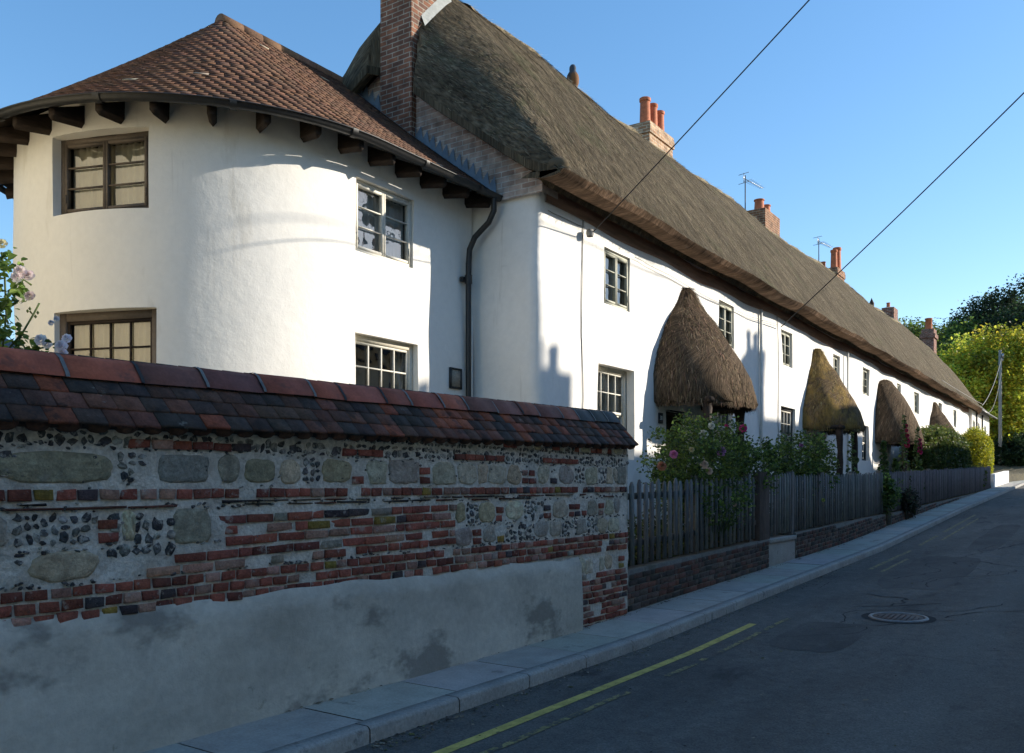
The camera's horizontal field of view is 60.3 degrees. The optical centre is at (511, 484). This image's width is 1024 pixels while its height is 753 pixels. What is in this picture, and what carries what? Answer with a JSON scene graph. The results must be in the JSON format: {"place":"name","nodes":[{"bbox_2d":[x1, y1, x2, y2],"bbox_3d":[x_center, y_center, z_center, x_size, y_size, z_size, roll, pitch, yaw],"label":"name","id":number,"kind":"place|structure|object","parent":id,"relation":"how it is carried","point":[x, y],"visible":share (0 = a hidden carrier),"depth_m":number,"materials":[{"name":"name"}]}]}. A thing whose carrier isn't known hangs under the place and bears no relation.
{"place":"outdoors","nodes":[
{"label":"outdoors","id":0,"kind":"place"},
{"bbox_2d":[1,338,14,347],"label":"garden shed","id":1,"kind":"structure","parent":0,"point":[7,344],"depth_m":17.05,"materials":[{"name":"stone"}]},
{"bbox_2d":[0,239,71,353],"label":"climbing rose","id":2,"kind":"object","parent":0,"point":[7,303],"visible":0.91,"depth_m":5.16,"materials":[{"name":"green plant"}]},
{"bbox_2d":[0,0,1023,339],"label":"sky","id":3,"kind":"structure","parent":0,"point":[854,108],"materials":[{"name":"blue"}]},
{"bbox_2d":[142,480,1023,752],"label":"pavement","id":4,"kind":"structure","parent":0,"point":[270,733],"depth_m":7.40,"materials":[{"name":"grey concrete"}]},
{"bbox_2d":[183,488,1004,752],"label":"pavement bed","id":5,"kind":"object","parent":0,"point":[556,649],"visible":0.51,"depth_m":7.53,"materials":[{"name":"concrete"}]},
{"bbox_2d":[345,485,1023,752],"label":"road","id":6,"kind":"structure","parent":0,"point":[799,691],"depth_m":7.15,"materials":[{"name":"grey asphalt"}]},
{"bbox_2d":[432,623,755,752],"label":"road marking","id":7,"kind":"object","parent":6,"relation":"on","point":[473,739],"visible":1,"depth_m":6.67,"materials":[{"name":"yellow paint"}]},
{"bbox_2d":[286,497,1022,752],"bbox_3d":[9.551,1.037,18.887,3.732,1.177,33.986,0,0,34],"label":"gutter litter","id":8,"kind":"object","parent":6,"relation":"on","point":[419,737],"visible":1,"depth_m":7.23,"materials":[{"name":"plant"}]},
{"bbox_2d":[480,515,978,752],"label":"faded road marking","id":9,"kind":"object","parent":6,"relation":"on","point":[527,735],"visible":1,"depth_m":7.47,"materials":[{"name":"yellow paint"}]},
{"bbox_2d":[769,622,870,651],"bbox_3d":[3.236,1.579,9.223,0.764,0.045,1.721,0,0,34],"label":"road patch","id":10,"kind":"object","parent":6,"relation":"on","point":[796,638],"visible":1,"depth_m":9.14,"materials":[{"name":"grey asphalt"}]},
{"bbox_2d":[767,529,1023,664],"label":"road crack","id":11,"kind":"object","parent":6,"relation":"on","point":[927,586],"visible":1,"depth_m":11.27,"materials":[{"name":"black asphalt"}]},
{"bbox_2d":[861,612,936,623],"bbox_3d":[4.469,1.534,10.207,0.800,0.031,0.800,0,0,34],"label":"manhole cover","id":12,"kind":"object","parent":6,"relation":"on","point":[902,617],"visible":1,"depth_m":10.17,"materials":[{"name":"metal"}]},
{"bbox_2d":[877,556,980,589],"bbox_3d":[6.941,1.414,14.525,1.119,0.126,5.034,0,0,34],"label":"road patch","id":13,"kind":"object","parent":6,"relation":"on","point":[917,568],"visible":1,"depth_m":14.13,"materials":[{"name":"grey asphalt"}]},
{"bbox_2d":[966,524,1019,550],"bbox_3d":[11.018,1.173,20.062,0.614,0.285,6.570,0,0,34],"label":"road patch","id":14,"kind":"object","parent":6,"relation":"on","point":[1002,534],"visible":1,"depth_m":19.57,"materials":[{"name":"grey asphalt"}]},
{"bbox_2d":[369,464,1023,742],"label":"ground","id":15,"kind":"structure","parent":0,"point":[1016,473],"depth_m":50.44,"materials":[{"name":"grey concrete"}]},
{"bbox_2d":[0,13,502,396],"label":"round cottage","id":16,"kind":"structure","parent":15,"relation":"on","point":[224,192],"depth_m":10.07,"materials":[{"name":"paint"}]},
{"bbox_2d":[52,128,148,214],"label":"window","id":17,"kind":"structure","parent":16,"relation":"in","point":[107,171],"depth_m":10.02,"materials":[{"name":"brown paint"}]},
{"bbox_2d":[60,308,156,363],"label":"window","id":18,"kind":"structure","parent":16,"relation":"in","point":[130,335],"depth_m":9.98,"materials":[{"name":"brown paint"}]},
{"bbox_2d":[355,179,410,267],"bbox_3d":[-1.924,-3.310,11.445,0.722,1.300,1.700,0,0,34],"label":"window","id":19,"kind":"structure","parent":16,"relation":"in","point":[381,215],"depth_m":11.32,"materials":[{"name":"paint"}]},
{"bbox_2d":[355,334,412,389],"bbox_3d":[-1.943,-1.155,11.506,0.701,1.810,1.780,0,0,34],"label":"window","id":20,"kind":"structure","parent":16,"relation":"in","point":[379,362],"depth_m":11.79,"materials":[{"name":"beige paint"}]},
{"bbox_2d":[449,367,461,389],"bbox_3d":[-0.791,-1.485,12.367,0.035,0.290,0.260,0,0,34],"label":"wall plaque","id":21,"kind":"object","parent":16,"relation":"attached to","point":[455,378],"depth_m":12.35,"materials":[{"name":"stone"}]},
{"bbox_2d":[0,347,638,752],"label":"boundary wall","id":22,"kind":"structure","parent":15,"relation":"on","point":[186,553],"depth_m":5.76,"materials":[{"name":"brick"}]},
{"bbox_2d":[262,482,1023,752],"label":"kerb","id":23,"kind":"structure","parent":15,"relation":"on","point":[344,739],"depth_m":7.25,"materials":[{"name":"concrete"}]},
{"bbox_2d":[342,0,981,538],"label":"thatched terrace","id":24,"kind":"structure","parent":15,"relation":"on","point":[670,288],"depth_m":14.61,"materials":[{"name":"white paint"}]},
{"bbox_2d":[567,64,578,86],"bbox_3d":[1.262,-8.390,18.354,0.244,0.695,0.270,0,0,-26],"label":"bird","id":25,"kind":"object","parent":24,"relation":"on","point":[573,76],"visible":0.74,"depth_m":18.26},
{"bbox_2d":[597,365,626,428],"bbox_3d":[1.271,-1.130,14.283,0.701,1.860,1.770,0,0,34],"label":"window","id":26,"kind":"structure","parent":24,"relation":"in","point":[612,383],"depth_m":14.38,"materials":[{"name":"beige paint"}]},
{"bbox_2d":[604,246,629,310],"bbox_3d":[1.376,-3.255,14.289,0.722,1.270,1.500,0,0,34],"label":"window","id":27,"kind":"structure","parent":24,"relation":"in","point":[613,262],"depth_m":14.17,"materials":[{"name":"green paint"}]},
{"bbox_2d":[658,413,662,423],"bbox_3d":[2.579,-1.150,15.291,0.022,0.180,0.170,0,0,34],"label":"house number sign","id":28,"kind":"object","parent":24,"relation":"attached to","point":[660,417],"visible":1,"depth_m":15.27,"materials":[{"name":"black metal"}]},
{"bbox_2d":[666,411,682,524],"bbox_3d":[2.870,-0.275,15.958,0.120,2.050,0.900,0,0,34],"label":"door","id":29,"kind":"structure","parent":24,"relation":"in","point":[669,415],"depth_m":16.00,"materials":[{"name":"wood"}]},
{"bbox_2d":[670,410,727,461],"bbox_3d":[3.901,-1.155,18.069,0.701,1.810,1.650,0,0,34],"label":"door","id":30,"kind":"structure","parent":24,"relation":"in","point":[720,417],"depth_m":18.08,"materials":[{"name":"black paint"}]},
{"bbox_2d":[593,0,809,231],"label":"overhead cable","id":31,"kind":"object","parent":24,"relation":"attached to","point":[706,110],"visible":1,"depth_m":11.09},
{"bbox_2d":[718,300,733,347],"bbox_3d":[4.064,-3.250,18.230,0.722,1.260,1.500,0,0,34],"label":"window","id":32,"kind":"structure","parent":24,"relation":"in","point":[725,321],"depth_m":18.24,"materials":[{"name":"green paint"}]},
{"bbox_2d":[738,172,762,209],"bbox_3d":[7.942,-9.103,28.934,1.114,2.006,0.400,0,0,-36],"label":"tv aerial","id":33,"kind":"object","parent":24,"relation":"attached to","point":[745,182],"visible":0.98,"depth_m":28.67,"materials":[{"name":"metal"}]},
{"bbox_2d":[781,329,790,366],"bbox_3d":[6.322,-3.270,21.562,0.722,1.240,1.450,0,0,34],"label":"window","id":34,"kind":"structure","parent":24,"relation":"in","point":[785,336],"depth_m":21.66,"materials":[{"name":"green paint"}]},
{"bbox_2d":[781,407,791,465],"bbox_3d":[6.331,-1.155,21.586,0.701,1.810,1.800,0,0,34],"label":"window","id":35,"kind":"structure","parent":24,"relation":"in","point":[786,414],"depth_m":21.75,"materials":[{"name":"black paint"}]},
{"bbox_2d":[813,236,831,259],"bbox_3d":[12.948,-9.478,36.450,1.114,1.356,0.400,0,0,-36],"label":"tv aerial","id":36,"kind":"object","parent":24,"relation":"attached to","point":[822,244],"visible":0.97,"depth_m":36.20,"materials":[{"name":"metal"}]},
{"bbox_2d":[833,354,836,371],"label":"window","id":37,"kind":"structure","parent":24,"relation":"in","point":[834,358],"depth_m":25.47,"materials":[{"name":"green paint"}]},
{"bbox_2d":[862,427,865,460],"bbox_3d":[10.829,-1.305,28.202,0.701,1.510,1.600,0,0,34],"label":"window","id":38,"kind":"structure","parent":24,"relation":"in","point":[864,434],"depth_m":28.37,"materials":[{"name":"black paint"}]},
{"bbox_2d":[863,368,866,394],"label":"window","id":39,"kind":"structure","parent":24,"relation":"in","point":[864,371],"depth_m":28.52,"materials":[{"name":"green paint"}]},
{"bbox_2d":[914,393,916,412],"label":"window","id":40,"kind":"structure","parent":24,"relation":"in","point":[915,395],"depth_m":35.88,"materials":[{"name":"white paint"}]},
{"bbox_2d":[628,539,768,611],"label":"plinth wall","id":41,"kind":"structure","parent":15,"relation":"on","point":[654,582],"depth_m":11.77,"materials":[{"name":"brick"},{"name":"mortar"}]},
{"bbox_2d":[628,474,755,565],"bbox_3d":[2.549,0.709,12.188,0.136,1.758,4.690,0,0,34],"label":"picket fence","id":42,"kind":"object","parent":41,"relation":"on","point":[694,534],"visible":0.62,"depth_m":11.62,"materials":[{"name":"grey wood"}]},
{"bbox_2d":[682,466,756,536],"bbox_3d":[3.092,0.238,12.844,0.992,1.033,1.786,0,0,34],"label":"rose bush","id":43,"kind":"object","parent":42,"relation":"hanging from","point":[743,498],"visible":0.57,"depth_m":12.66,"materials":[{"name":"green plant"}]},
{"bbox_2d":[636,409,760,525],"bbox_3d":[2.734,-0.263,12.876,1.071,1.737,4.017,0,0,34],"label":"rose bush","id":44,"kind":"object","parent":15,"relation":"on","point":[702,445],"visible":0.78,"depth_m":12.52,"materials":[{"name":"green plant"}]},
{"bbox_2d":[718,430,787,507],"bbox_3d":[3.776,-0.239,14.326,0.984,1.285,2.952,0,0,34],"label":"rose bush","id":45,"kind":"object","parent":15,"relation":"on","point":[768,455],"visible":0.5,"depth_m":14.76,"materials":[{"name":"green plant"}]},
{"bbox_2d":[723,535,796,566],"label":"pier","id":46,"kind":"structure","parent":15,"relation":"on","point":[781,549],"depth_m":14.98,"materials":[{"name":"grey concrete"}]},
{"bbox_2d":[753,472,769,540],"bbox_3d":[4.062,0.481,14.358,0.110,1.361,0.500,0,0,34],"label":"gate post","id":47,"kind":"object","parent":15,"relation":"on","point":[762,513],"visible":0.65,"depth_m":14.23,"materials":[{"name":"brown wood"}]},
{"bbox_2d":[786,472,793,534],"bbox_3d":[4.925,0.449,15.621,0.110,1.349,0.120,0,0,34],"label":"gate post","id":48,"kind":"object","parent":15,"relation":"on","point":[791,532],"visible":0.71,"depth_m":15.55,"materials":[{"name":"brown wood"}]},
{"bbox_2d":[770,473,790,535],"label":"picket gate","id":49,"kind":"structure","parent":48,"relation":"attached to","point":[780,511],"depth_m":15.05,"materials":[{"name":"grey wood"}]},
{"bbox_2d":[760,429,839,501],"bbox_3d":[5.672,-0.309,17.233,1.031,1.628,4.101,0,0,34],"label":"rose bush","id":50,"kind":"object","parent":15,"relation":"on","point":[811,463],"visible":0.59,"depth_m":16.93,"materials":[{"name":"green plant"}]},
{"bbox_2d":[628,461,983,566],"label":"garden undergrowth","id":51,"kind":"object","parent":15,"relation":"on","point":[635,536],"visible":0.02,"depth_m":12.49,"materials":[{"name":"green plant"}]},
{"bbox_2d":[784,514,885,558],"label":"plinth wall","id":52,"kind":"structure","parent":15,"relation":"on","point":[811,540],"depth_m":17.76,"materials":[{"name":"brick"},{"name":"mortar"}]},
{"bbox_2d":[794,471,882,530],"bbox_3d":[7.012,0.518,18.731,0.136,1.703,7.350,0,0,34],"label":"picket fence","id":53,"kind":"object","parent":52,"relation":"on","point":[862,497],"visible":0.87,"depth_m":18.04,"materials":[{"name":"grey wood"}]},
{"bbox_2d":[846,432,858,476],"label":"hollyhock","id":54,"kind":"object","parent":15,"relation":"on","point":[851,458],"visible":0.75,"depth_m":20.16,"materials":[{"name":"green plant"}]},
{"bbox_2d":[877,440,889,479],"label":"hollyhock","id":55,"kind":"object","parent":15,"relation":"on","point":[883,449],"visible":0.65,"depth_m":22.45,"materials":[{"name":"green plant"}]},
{"bbox_2d":[875,472,903,523],"bbox_3d":[9.363,0.341,22.206,0.858,1.330,1.714,0,0,34],"label":"rose shrub","id":56,"kind":"object","parent":15,"relation":"on","point":[890,494],"visible":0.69,"depth_m":21.93,"materials":[{"name":"green plant"}]},
{"bbox_2d":[891,458,899,472],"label":"hollyhock","id":57,"kind":"object","parent":15,"relation":"on","point":[895,463],"visible":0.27,"depth_m":23.94,"materials":[{"name":"green plant"}]},
{"bbox_2d":[897,415,911,490],"bbox_3d":[10.935,-0.809,24.632,0.519,2.294,0.559,0,0,4],"label":"hollyhock","id":58,"kind":"object","parent":15,"relation":"on","point":[906,440],"visible":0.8,"depth_m":24.64,"materials":[{"name":"green plant"}]},
{"bbox_2d":[900,488,921,519],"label":"garden shrub","id":59,"kind":"object","parent":15,"relation":"on","point":[909,502],"visible":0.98,"depth_m":23.73,"materials":[{"name":"green plant"}]},
{"bbox_2d":[911,426,924,491],"bbox_3d":[12.222,-0.708,26.603,0.468,2.086,0.660,0,0,34],"label":"hollyhock","id":60,"kind":"object","parent":15,"relation":"on","point":[918,447],"visible":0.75,"depth_m":26.57,"materials":[{"name":"green plant"}]},
{"bbox_2d":[898,316,959,343],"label":"woodland tree","id":61,"kind":"object","parent":15,"relation":"on","point":[915,329],"visible":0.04,"depth_m":90.26,"materials":[{"name":"green plant"}]},
{"bbox_2d":[887,492,977,524],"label":"plinth wall","id":62,"kind":"structure","parent":15,"relation":"on","point":[899,516],"depth_m":25.83,"materials":[{"name":"brick"}]},
{"bbox_2d":[885,466,990,510],"bbox_3d":[15.832,0.134,31.659,0.136,1.978,22.250,0,0,34],"label":"picket fence","id":63,"kind":"object","parent":62,"relation":"on","point":[944,483],"visible":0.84,"depth_m":29.13,"materials":[{"name":"grey wood"}]},
{"bbox_2d":[900,424,972,471],"bbox_3d":[16.310,-0.831,33.959,1.812,2.896,9.681,0,0,34],"label":"clipped hedge","id":64,"kind":"object","parent":15,"relation":"on","point":[944,446],"visible":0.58,"depth_m":31.23,"materials":[{"name":"green plant"}]},
{"bbox_2d":[920,318,997,433],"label":"slate cottage","id":65,"kind":"structure","parent":15,"relation":"on","point":[928,336],"depth_m":53.55,"materials":[{"name":"white paint"}]},
{"bbox_2d":[937,333,993,366],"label":"woodland tree","id":66,"kind":"object","parent":15,"relation":"on","point":[944,348],"visible":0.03,"depth_m":84.24,"materials":[{"name":"green plant"}]},
{"bbox_2d":[938,298,1005,332],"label":"woodland tree","id":67,"kind":"object","parent":15,"relation":"on","point":[961,314],"depth_m":104.13,"materials":[{"name":"green plant"}]},
{"bbox_2d":[960,426,994,473],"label":"golden shrub","id":68,"kind":"object","parent":15,"relation":"on","point":[981,449],"visible":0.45,"depth_m":42.14,"materials":[{"name":"yellow plant"}]},
{"bbox_2d":[932,313,1023,342],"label":"woodland tree","id":69,"kind":"object","parent":15,"relation":"on","point":[973,323],"visible":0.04,"depth_m":94.13,"materials":[{"name":"green plant"}]},
{"bbox_2d":[971,462,987,486],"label":"pale shrub","id":70,"kind":"object","parent":15,"relation":"on","point":[984,474],"visible":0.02,"depth_m":38.96,"materials":[{"name":"green plant"}]},
{"bbox_2d":[937,319,1023,444],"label":"maple tree","id":71,"kind":"object","parent":15,"relation":"on","point":[971,364],"visible":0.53,"depth_m":62.79,"materials":[{"name":"green plant"}]},
{"bbox_2d":[949,273,1023,333],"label":"woodland tree","id":72,"kind":"object","parent":15,"relation":"on","point":[987,301],"visible":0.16,"depth_m":96.53,"materials":[{"name":"green plant"}]},
{"bbox_2d":[968,294,1023,344],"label":"woodland tree","id":73,"kind":"object","parent":15,"relation":"on","point":[1015,312],"visible":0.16,"depth_m":88.26,"materials":[{"name":"green plant"}]},
{"bbox_2d":[991,471,1008,487],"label":"wall","id":74,"kind":"structure","parent":15,"relation":"on","point":[999,478],"depth_m":43.16,"materials":[{"name":"white paint"}]},
{"bbox_2d":[998,350,1003,463],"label":"telegraph pole","id":75,"kind":"object","parent":15,"relation":"on","point":[1001,354],"visible":0.86,"depth_m":60.99,"materials":[{"name":"wood"}]},
{"bbox_2d":[982,357,1001,405],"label":"overhead cable","id":76,"kind":"object","parent":75,"relation":"attached to","point":[994,382],"visible":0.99,"depth_m":55.16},
{"bbox_2d":[992,431,1023,466],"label":"dark bush","id":77,"kind":"object","parent":15,"relation":"on","point":[1012,453],"visible":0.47,"depth_m":60.45,"materials":[{"name":"green plant"}]},
{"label":"far pavement","id":78,"kind":"structure","parent":0,"visible":0},
{"bbox_3d":[9.782,-3.350,10.880,0.266,10.300,0.280,0,0,34],"label":"service pole","id":79,"kind":"object","parent":78,"relation":"on","visible":0},
{"bbox_2d":[781,92,1023,326],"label":"overhead cable","id":80,"kind":"object","parent":79,"relation":"attached to","point":[910,203],"visible":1,"depth_m":16.80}
]}

